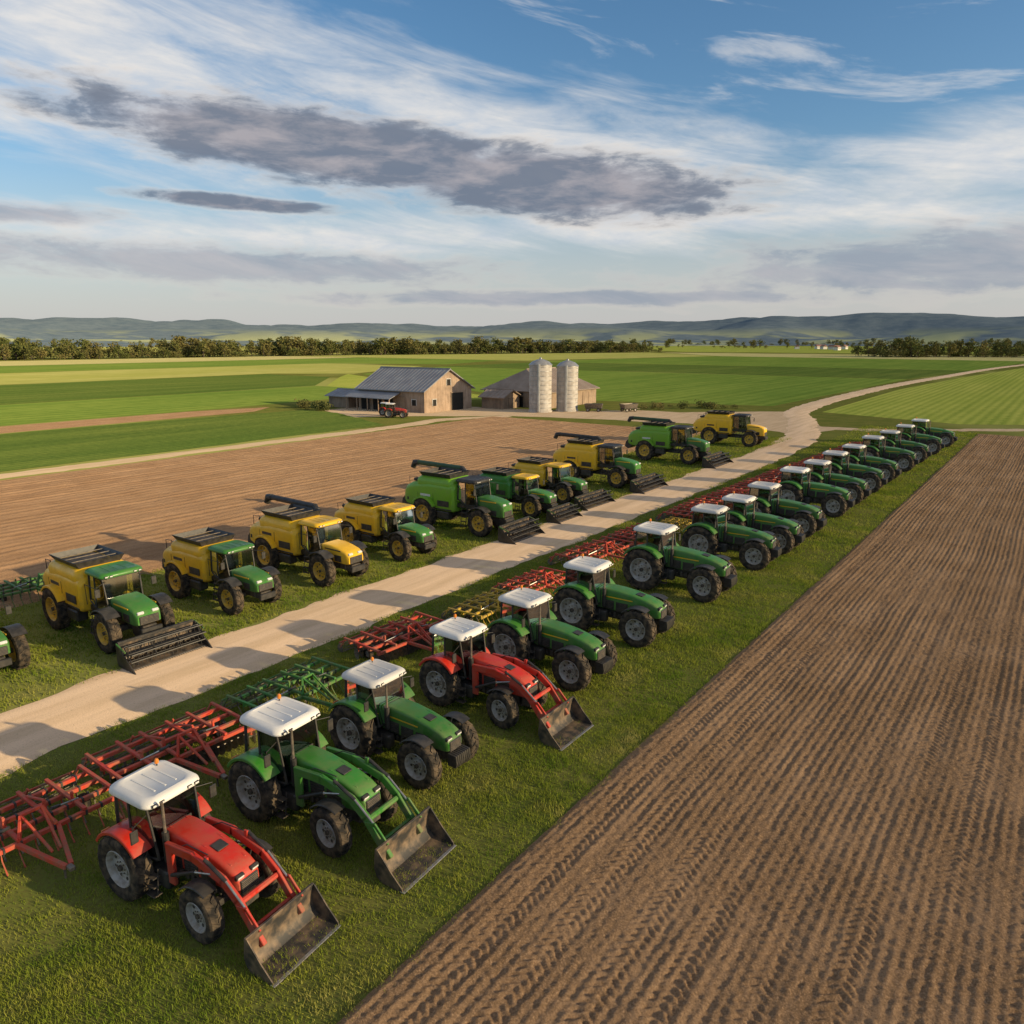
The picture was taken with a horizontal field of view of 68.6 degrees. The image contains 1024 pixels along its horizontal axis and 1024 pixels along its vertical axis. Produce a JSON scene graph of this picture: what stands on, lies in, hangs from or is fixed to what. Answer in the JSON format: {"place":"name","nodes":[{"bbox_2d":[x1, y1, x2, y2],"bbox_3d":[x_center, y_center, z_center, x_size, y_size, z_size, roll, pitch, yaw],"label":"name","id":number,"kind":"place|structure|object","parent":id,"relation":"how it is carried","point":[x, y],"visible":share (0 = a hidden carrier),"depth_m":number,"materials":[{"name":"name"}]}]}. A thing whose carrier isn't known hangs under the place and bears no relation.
{"place":"outdoors","nodes":[
{"label":"outdoors","id":0,"kind":"place"},
{"bbox_2d":[0,374,328,403],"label":"crop field","id":1,"kind":"structure","parent":0,"point":[30,393],"depth_m":219.40,"materials":[{"name":"green plant"}]},
{"bbox_2d":[0,386,353,425],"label":"crop field","id":2,"kind":"structure","parent":0,"point":[24,413],"depth_m":161.37,"materials":[{"name":"green plant"}]},
{"bbox_2d":[0,356,355,365],"bbox_3d":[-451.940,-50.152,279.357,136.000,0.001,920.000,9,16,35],"label":"crop field","id":3,"kind":"structure","parent":0,"point":[45,362],"depth_m":511.62,"materials":[{"name":"plant"}]},
{"bbox_2d":[0,410,382,471],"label":"crop field","id":4,"kind":"structure","parent":0,"point":[26,450],"depth_m":108.85,"materials":[{"name":"green plant"}]},
{"bbox_2d":[0,363,419,384],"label":"crop field","id":5,"kind":"structure","parent":0,"point":[54,377],"depth_m":321.38,"materials":[{"name":"plant"}]},
{"bbox_2d":[0,358,496,372],"bbox_3d":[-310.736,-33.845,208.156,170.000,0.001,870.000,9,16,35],"label":"crop field","id":6,"kind":"structure","parent":0,"point":[49,368],"depth_m":445.67,"materials":[{"name":"green plant"}]},
{"bbox_2d":[0,415,510,478],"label":"dirt track","id":7,"kind":"structure","parent":0,"point":[80,466],"depth_m":94.64,"materials":[{"name":"beige soil"}]},
{"bbox_2d":[0,346,644,358],"bbox_3d":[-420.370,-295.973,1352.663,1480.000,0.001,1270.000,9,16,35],"label":"crop field","id":8,"kind":"structure","parent":0,"point":[243,348],"depth_m":781.45,"materials":[{"name":"green plant"}]},
{"bbox_2d":[0,416,700,610],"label":"ploughed field","id":9,"kind":"structure","parent":0,"point":[138,513],"depth_m":71.43,"materials":[{"name":"soil"}]},
{"bbox_2d":[327,374,481,398],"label":"crop field","id":10,"kind":"structure","parent":0,"point":[350,381],"depth_m":245.39,"materials":[{"name":"green plant"}]},
{"bbox_2d":[345,366,474,412],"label":"wooden barn","id":11,"kind":"structure","parent":0,"point":[419,390],"depth_m":146.87,"materials":[{"name":"brown wood"}]},
{"bbox_2d":[361,378,463,409],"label":"doors and windows","id":12,"kind":"structure","parent":11,"relation":"in","point":[457,398],"depth_m":148.44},
{"bbox_2d":[0,346,1023,1023],"bbox_3d":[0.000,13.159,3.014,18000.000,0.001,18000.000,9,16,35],"label":"ground","id":13,"kind":"structure","parent":0,"point":[36,884],"depth_m":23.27,"materials":[{"name":"green plant"}]},
{"bbox_2d":[0,604,30,669],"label":"combine harvester","id":14,"kind":"object","parent":13,"relation":"on","point":[14,648],"visible":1,"depth_m":30.98,"materials":[{"name":"metal"}]},
{"bbox_2d":[0,572,43,606],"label":"green cultivator","id":15,"kind":"object","parent":13,"relation":"on","point":[29,582],"visible":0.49,"depth_m":39.70,"materials":[{"name":"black metal"}]},
{"bbox_2d":[0,764,113,878],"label":"red cultivator","id":16,"kind":"object","parent":13,"relation":"on","point":[82,802],"visible":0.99,"depth_m":20.79,"materials":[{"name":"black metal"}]},
{"bbox_2d":[40,544,212,674],"bbox_3d":[-18.742,3.995,35.049,10.738,3.582,3.572,10,16,36],"label":"combine harvester","id":17,"kind":"object","parent":13,"relation":"on","point":[103,584],"visible":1,"depth_m":33.85,"materials":[{"name":"metal"}]},
{"bbox_2d":[0,407,267,432],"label":"fallow strip","id":18,"kind":"object","parent":13,"relation":"on","point":[43,426],"visible":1,"depth_m":129.25,"materials":[{"name":"soil"}]},
{"bbox_2d":[81,701,243,786],"bbox_3d":[-10.618,7.602,24.170,4.890,1.393,4.400,10,16,36],"label":"red disc harrow","id":19,"kind":"object","parent":13,"relation":"on","point":[223,742],"visible":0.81,"depth_m":24.34,"materials":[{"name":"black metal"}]},
{"bbox_2d":[96,758,340,987],"bbox_3d":[-7.369,8.174,18.152,6.575,2.979,2.391,8,15,30],"label":"red tractor","id":20,"kind":"object","parent":13,"relation":"on","point":[168,825],"visible":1,"depth_m":17.92,"materials":[{"name":"metal"}]},
{"bbox_2d":[162,527,281,615],"bbox_3d":[-15.667,2.976,39.950,8.510,3.379,3.060,9,16,35],"label":"combine harvester","id":21,"kind":"object","parent":13,"relation":"on","point":[199,559],"visible":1,"depth_m":38.82,"materials":[{"name":"metal"}]},
{"bbox_2d":[220,656,349,713],"bbox_3d":[-7.893,6.700,28.299,4.645,1.338,4.180,8,15,32],"label":"green cultivator","id":22,"kind":"object","parent":13,"relation":"on","point":[317,680],"visible":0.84,"depth_m":28.39,"materials":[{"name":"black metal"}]},
{"bbox_2d":[248,494,368,586],"bbox_3d":[-12.615,1.586,44.693,10.096,3.972,3.305,9,16,36],"label":"combine harvester","id":23,"kind":"object","parent":13,"relation":"on","point":[295,529],"visible":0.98,"depth_m":43.30,"materials":[{"name":"metal"}]},
{"bbox_2d":[294,398,333,410],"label":"hedge","id":24,"kind":"object","parent":13,"relation":"on","point":[305,404],"visible":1,"depth_m":149.99,"materials":[{"name":"green plant"}]},
{"bbox_2d":[0,335,662,360],"bbox_3d":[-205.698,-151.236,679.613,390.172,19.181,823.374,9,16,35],"label":"tree line","id":25,"kind":"object","parent":13,"relation":"on","point":[21,349],"visible":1,"depth_m":665.23,"materials":[{"name":"green plant"}]},
{"bbox_2d":[227,693,455,893],"bbox_3d":[-5.075,7.394,21.082,7.044,3.192,2.562,8,15,31],"label":"green tractor","id":26,"kind":"object","parent":13,"relation":"on","point":[287,758],"visible":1,"depth_m":20.85,"materials":[{"name":"metal"}]},
{"bbox_2d":[324,388,358,407],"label":"farm shed","id":27,"kind":"structure","parent":13,"relation":"on","point":[337,397],"depth_m":154.37,"materials":[{"name":"grey metal"}]},
{"bbox_2d":[334,493,436,561],"bbox_3d":[-8.469,0.871,49.139,8.510,3.379,3.060,10,16,36],"label":"combine harvester","id":28,"kind":"object","parent":13,"relation":"on","point":[370,518],"visible":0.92,"depth_m":47.98,"materials":[{"name":"metal"}]},
{"bbox_2d":[337,611,443,661],"bbox_3d":[-4.606,5.530,33.281,4.792,1.365,4.312,10,17,38],"label":"red disc harrow","id":29,"kind":"object","parent":13,"relation":"on","point":[407,632],"visible":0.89,"depth_m":33.00,"materials":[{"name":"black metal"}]},
{"bbox_2d":[384,402,407,417],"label":"red tractor","id":30,"kind":"object","parent":13,"relation":"on","point":[390,410],"visible":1,"depth_m":133.33,"materials":[{"name":"metal"}]},
{"bbox_2d":[328,657,478,789],"bbox_3d":[-3.597,6.696,24.554,5.159,3.002,2.432,9,16,34],"label":"green tractor","id":31,"kind":"object","parent":13,"relation":"on","point":[378,706],"visible":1,"depth_m":24.14,"materials":[{"name":"metal"}]},
{"bbox_2d":[402,459,545,544],"bbox_3d":[-3.658,-0.992,54.870,12.284,4.456,3.774,9,16,34],"label":"combine harvester","id":32,"kind":"object","parent":13,"relation":"on","point":[447,491],"visible":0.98,"depth_m":53.76,"materials":[{"name":"metal"}]},
{"bbox_2d":[441,588,508,624],"bbox_3d":[-0.814,4.688,37.390,4.156,1.197,3.740,9,15,33],"label":"yellow cultivator","id":33,"kind":"object","parent":13,"relation":"on","point":[471,602],"visible":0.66,"depth_m":37.12,"materials":[{"name":"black metal"}]},
{"bbox_2d":[419,614,593,750],"bbox_3d":[-0.474,5.907,27.712,6.910,3.131,2.513,9,16,35],"label":"red tractor","id":34,"kind":"object","parent":13,"relation":"on","point":[461,661],"visible":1,"depth_m":27.56,"materials":[{"name":"metal"}]},
{"bbox_2d":[0,337,1023,348],"bbox_3d":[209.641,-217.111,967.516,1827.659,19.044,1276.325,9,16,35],"label":"tree line","id":35,"kind":"object","parent":13,"relation":"on","point":[753,343],"visible":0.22,"depth_m":1260.80,"materials":[{"name":"green plant"}]},
{"bbox_2d":[472,467,581,523],"bbox_3d":[0.601,-1.561,59.909,9.927,3.312,3.303,9,16,34],"label":"combine harvester","id":36,"kind":"object","parent":13,"relation":"on","point":[515,486],"visible":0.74,"depth_m":58.73,"materials":[{"name":"metal"}]},
{"bbox_2d":[491,566,565,594],"bbox_3d":[1.718,3.856,40.871,4.401,1.267,3.960,10,16,37],"label":"red cultivator","id":37,"kind":"object","parent":13,"relation":"on","point":[550,580],"visible":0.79,"depth_m":40.85,"materials":[{"name":"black metal"}]},
{"bbox_2d":[69,338,1011,344],"bbox_3d":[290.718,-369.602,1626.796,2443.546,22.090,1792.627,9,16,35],"label":"tree line","id":38,"kind":"object","parent":13,"relation":"on","point":[873,340],"visible":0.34,"depth_m":1983.82,"materials":[{"name":"green plant"}]},
{"bbox_2d":[486,585,617,691],"bbox_3d":[1.609,5.060,31.132,5.594,3.254,2.637,10,16,36],"label":"green tractor","id":39,"kind":"object","parent":13,"relation":"on","point":[527,625],"visible":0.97,"depth_m":30.67,"materials":[{"name":"metal"}]},
{"bbox_2d":[508,456,615,510],"bbox_3d":[3.512,-2.753,64.963,10.130,3.379,4.570,10,16,36],"label":"combine harvester","id":40,"kind":"object","parent":13,"relation":"on","point":[563,484],"visible":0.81,"depth_m":63.71,"materials":[{"name":"metal"}]},
{"bbox_2d":[547,536,633,564],"bbox_3d":[5.709,2.478,46.580,4.890,1.408,5.400,10,16,38],"label":"red cultivator","id":41,"kind":"object","parent":13,"relation":"on","point":[610,550],"visible":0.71,"depth_m":46.51,"materials":[{"name":"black metal"}]},
{"bbox_2d":[553,432,668,493],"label":"combine harvester","id":42,"kind":"object","parent":13,"relation":"on","point":[587,456],"visible":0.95,"depth_m":71.08,"materials":[{"name":"metal"}]},
{"bbox_2d":[552,553,674,647],"bbox_3d":[4.772,4.013,35.350,5.865,3.412,2.765,9,16,34],"label":"green tractor","id":43,"kind":"object","parent":13,"relation":"on","point":[588,593],"visible":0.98,"depth_m":34.89,"materials":[{"name":"metal"}]},
{"bbox_2d":[601,523,641,547],"bbox_3d":[8.989,1.496,51.140,4.401,1.254,3.960,10,16,38],"label":"red disc harrow","id":44,"kind":"object","parent":13,"relation":"on","point":[627,535],"visible":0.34,"depth_m":50.91,"materials":[{"name":"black metal"}]},
{"bbox_2d":[660,517,691,535],"bbox_3d":[11.869,0.989,53.696,3.912,1.127,3.520,10,16,37],"label":"yellow cultivator","id":45,"kind":"object","parent":13,"relation":"on","point":[673,520],"visible":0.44,"depth_m":54.00,"materials":[{"name":"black metal"}]},
{"bbox_2d":[622,518,736,602],"bbox_3d":[9.230,2.529,41.267,6.300,3.665,3.014,9,16,35],"label":"green tractor","id":46,"kind":"object","parent":13,"relation":"on","point":[655,555],"visible":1,"depth_m":40.81,"materials":[{"name":"metal"}]},
{"bbox_2d":[625,416,733,468],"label":"combine harvester","id":47,"kind":"object","parent":13,"relation":"on","point":[649,438],"visible":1,"depth_m":84.75,"materials":[{"name":"metal"}]},
{"bbox_2d":[655,499,717,523],"bbox_3d":[14.408,-0.126,57.914,4.890,1.393,5.400,9,15,33],"label":"red disc harrow","id":48,"kind":"object","parent":13,"relation":"on","point":[686,512],"visible":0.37,"depth_m":57.83,"materials":[{"name":"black metal"}]},
{"bbox_2d":[638,399,737,409],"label":"hedge","id":49,"kind":"object","parent":13,"relation":"on","point":[711,405],"visible":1,"depth_m":151.19,"materials":[{"name":"green plant"}]},
{"bbox_2d":[690,488,748,504],"bbox_3d":[18.208,-1.185,62.417,5.134,1.479,5.670,10,16,37],"label":"red cultivator","id":50,"kind":"object","parent":13,"relation":"on","point":[712,495],"visible":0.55,"depth_m":62.65,"materials":[{"name":"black metal"}]},
{"bbox_2d":[692,410,767,446],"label":"combine harvester","id":51,"kind":"object","parent":13,"relation":"on","point":[712,426],"visible":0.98,"depth_m":98.33,"materials":[{"name":"metal"}]},
{"bbox_2d":[681,501,781,570],"bbox_3d":[13.634,1.357,46.670,6.083,3.539,2.867,9,15,33],"label":"green tractor","id":52,"kind":"object","parent":13,"relation":"on","point":[710,530],"visible":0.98,"depth_m":46.15,"materials":[{"name":"metal"}]},
{"bbox_2d":[719,478,773,494],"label":"red cultivator","id":53,"kind":"object","parent":13,"relation":"on","point":[740,484],"visible":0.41,"depth_m":67.20,"materials":[{"name":"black metal"}]},
{"bbox_2d":[721,491,805,554],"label":"green tractor","id":54,"kind":"object","parent":13,"relation":"on","point":[789,534],"visible":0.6,"depth_m":49.43,"materials":[{"name":"metal"}]},
{"bbox_2d":[750,470,781,482],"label":"red disc harrow","id":55,"kind":"object","parent":13,"relation":"on","point":[775,477],"visible":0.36,"depth_m":71.57,"materials":[{"name":"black metal"}]},
{"bbox_2d":[767,462,804,476],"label":"red cultivator","id":56,"kind":"object","parent":13,"relation":"on","point":[799,464],"visible":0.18,"depth_m":76.80,"materials":[{"name":"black metal"}]},
{"bbox_2d":[747,479,826,537],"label":"green tractor","id":57,"kind":"object","parent":13,"relation":"on","point":[812,519],"visible":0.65,"depth_m":53.57,"materials":[{"name":"metal"}]},
{"bbox_2d":[794,455,823,465],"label":"red cultivator","id":58,"kind":"object","parent":13,"relation":"on","point":[814,457],"visible":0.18,"depth_m":82.17,"materials":[{"name":"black metal"}]},
{"bbox_2d":[779,464,854,517],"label":"green tractor","id":59,"kind":"object","parent":13,"relation":"on","point":[834,501],"visible":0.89,"depth_m":59.57,"materials":[{"name":"metal"}]},
{"bbox_2d":[816,448,842,456],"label":"red disc harrow","id":60,"kind":"object","parent":13,"relation":"on","point":[821,454],"visible":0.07,"depth_m":87.56,"materials":[{"name":"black metal"}]},
{"bbox_2d":[803,457,871,504],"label":"green tractor","id":61,"kind":"object","parent":13,"relation":"on","point":[859,489],"visible":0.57,"depth_m":63.96,"materials":[{"name":"metal"}]},
{"bbox_2d":[834,441,862,449],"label":"red cultivator","id":62,"kind":"object","parent":13,"relation":"on","point":[840,447],"visible":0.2,"depth_m":93.70,"materials":[{"name":"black metal"}]},
{"bbox_2d":[822,448,887,493],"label":"green tractor","id":63,"kind":"object","parent":13,"relation":"on","point":[876,479],"visible":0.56,"depth_m":68.61,"materials":[{"name":"metal"}]},
{"bbox_2d":[841,442,901,481],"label":"green tractor","id":64,"kind":"object","parent":13,"relation":"on","point":[891,469],"visible":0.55,"depth_m":73.70,"materials":[{"name":"metal"}]},
{"bbox_2d":[861,433,918,471],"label":"green tractor","id":65,"kind":"object","parent":13,"relation":"on","point":[906,460],"visible":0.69,"depth_m":79.72,"materials":[{"name":"metal"}]},
{"bbox_2d":[880,428,931,462],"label":"green tractor","id":66,"kind":"object","parent":13,"relation":"on","point":[923,452],"visible":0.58,"depth_m":85.44,"materials":[{"name":"metal"}]},
{"bbox_2d":[896,423,944,454],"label":"green tractor","id":67,"kind":"object","parent":13,"relation":"on","point":[935,444],"visible":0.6,"depth_m":91.57,"materials":[{"name":"metal"}]},
{"bbox_2d":[911,417,957,446],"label":"green tractor","id":68,"kind":"object","parent":13,"relation":"on","point":[948,437],"visible":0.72,"depth_m":97.97,"materials":[{"name":"metal"}]},
{"bbox_2d":[850,336,1023,357],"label":"tree line","id":69,"kind":"object","parent":13,"relation":"on","point":[910,347],"visible":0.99,"depth_m":614.80,"materials":[{"name":"green plant"}]},
{"bbox_2d":[0,364,1023,777],"bbox_3d":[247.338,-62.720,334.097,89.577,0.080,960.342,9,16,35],"label":"gravel road","id":70,"kind":"structure","parent":0,"point":[36,730],"depth_m":36.17,"materials":[{"name":"beige gravel"}]},
{"bbox_2d":[0,313,1023,346],"bbox_3d":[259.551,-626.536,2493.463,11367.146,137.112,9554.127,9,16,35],"label":"hills","id":71,"kind":"structure","parent":0,"point":[856,328],"depth_m":2742.88,"materials":[{"name":"green plant"}]},
{"bbox_2d":[0,0,1023,325],"label":"sky","id":72,"kind":"structure","parent":0,"point":[247,162],"materials":[{"name":"blue"}]},
{"bbox_2d":[316,352,708,360],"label":"crop field","id":73,"kind":"structure","parent":0,"point":[552,356],"depth_m":637.38,"materials":[{"name":"plant"}]},
{"bbox_2d":[480,367,599,407],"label":"storage barn","id":74,"kind":"structure","parent":0,"point":[518,382],"depth_m":157.65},
{"bbox_2d":[517,391,588,406],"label":"doors and windows","id":75,"kind":"structure","parent":74,"relation":"in","point":[585,393],"depth_m":161.69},
{"bbox_2d":[324,407,832,432],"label":"farmyard","id":76,"kind":"structure","parent":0,"point":[773,421],"depth_m":139.73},
{"bbox_2d":[379,401,398,415],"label":"red tractor","id":77,"kind":"object","parent":76,"relation":"on","point":[382,408],"visible":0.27,"depth_m":136.90,"materials":[{"name":"metal"}]},
{"bbox_2d":[478,388,523,408],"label":"farm shed","id":78,"kind":"structure","parent":76,"relation":"on","point":[496,398],"depth_m":151.81,"materials":[{"name":"wood"}]},
{"bbox_2d":[508,397,514,408],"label":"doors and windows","id":79,"kind":"structure","parent":78,"relation":"in","point":[511,401],"depth_m":152.00,"materials":[{"name":"brown wood"}]},
{"bbox_2d":[528,357,551,412],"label":"grain silo","id":80,"kind":"object","parent":76,"relation":"on","point":[540,382],"visible":1,"depth_m":142.46,"materials":[{"name":"concrete"}]},
{"bbox_2d":[556,359,578,411],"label":"grain silo","id":81,"kind":"object","parent":76,"relation":"on","point":[567,385],"visible":1,"depth_m":144.29,"materials":[{"name":"concrete"}]},
{"bbox_2d":[584,403,606,411],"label":"farm wagon","id":82,"kind":"object","parent":76,"relation":"on","point":[590,406],"visible":1,"depth_m":144.62,"materials":[{"name":"metal"}]},
{"bbox_2d":[619,403,637,411],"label":"farm wagon","id":83,"kind":"object","parent":76,"relation":"on","point":[627,407],"visible":1,"depth_m":144.67,"materials":[{"name":"metal"}]},
{"bbox_2d":[366,367,906,405],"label":"crop field","id":84,"kind":"structure","parent":0,"point":[731,389],"depth_m":229.03,"materials":[{"name":"green plant"}]},
{"bbox_2d":[336,434,1023,1023],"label":"ploughed field","id":85,"kind":"structure","parent":0,"point":[806,806],"depth_m":20.64,"materials":[{"name":"soil"}]},
{"bbox_2d":[443,362,966,378],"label":"crop field","id":86,"kind":"structure","parent":0,"point":[837,372],"depth_m":342.51,"materials":[{"name":"green plant"}]},
{"bbox_2d":[549,356,1023,370],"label":"crop field","id":87,"kind":"structure","parent":0,"point":[968,365],"depth_m":465.54,"materials":[{"name":"green plant"}]},
{"bbox_2d":[649,346,1023,354],"bbox_3d":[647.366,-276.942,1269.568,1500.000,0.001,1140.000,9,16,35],"label":"crop field","id":88,"kind":"structure","parent":0,"point":[781,349],"depth_m":1118.56,"materials":[{"name":"green plant"}]},
{"bbox_2d":[833,345,840,349],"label":"farmhouse","id":89,"kind":"object","parent":88,"relation":"on","point":[837,347],"visible":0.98,"depth_m":1038.43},
{"bbox_2d":[662,352,1023,360],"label":"crop field","id":90,"kind":"structure","parent":0,"point":[989,358],"depth_m":637.38,"materials":[{"name":"green plant"}]},
{"bbox_2d":[815,426,1023,430],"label":"dirt track","id":91,"kind":"structure","parent":0,"point":[841,428],"depth_m":115.85,"materials":[{"name":"beige soil"}]},
{"bbox_2d":[824,368,1023,424],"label":"crop field","id":92,"kind":"structure","parent":0,"point":[995,398],"depth_m":166.56,"materials":[{"name":"green plant"}]}
]}

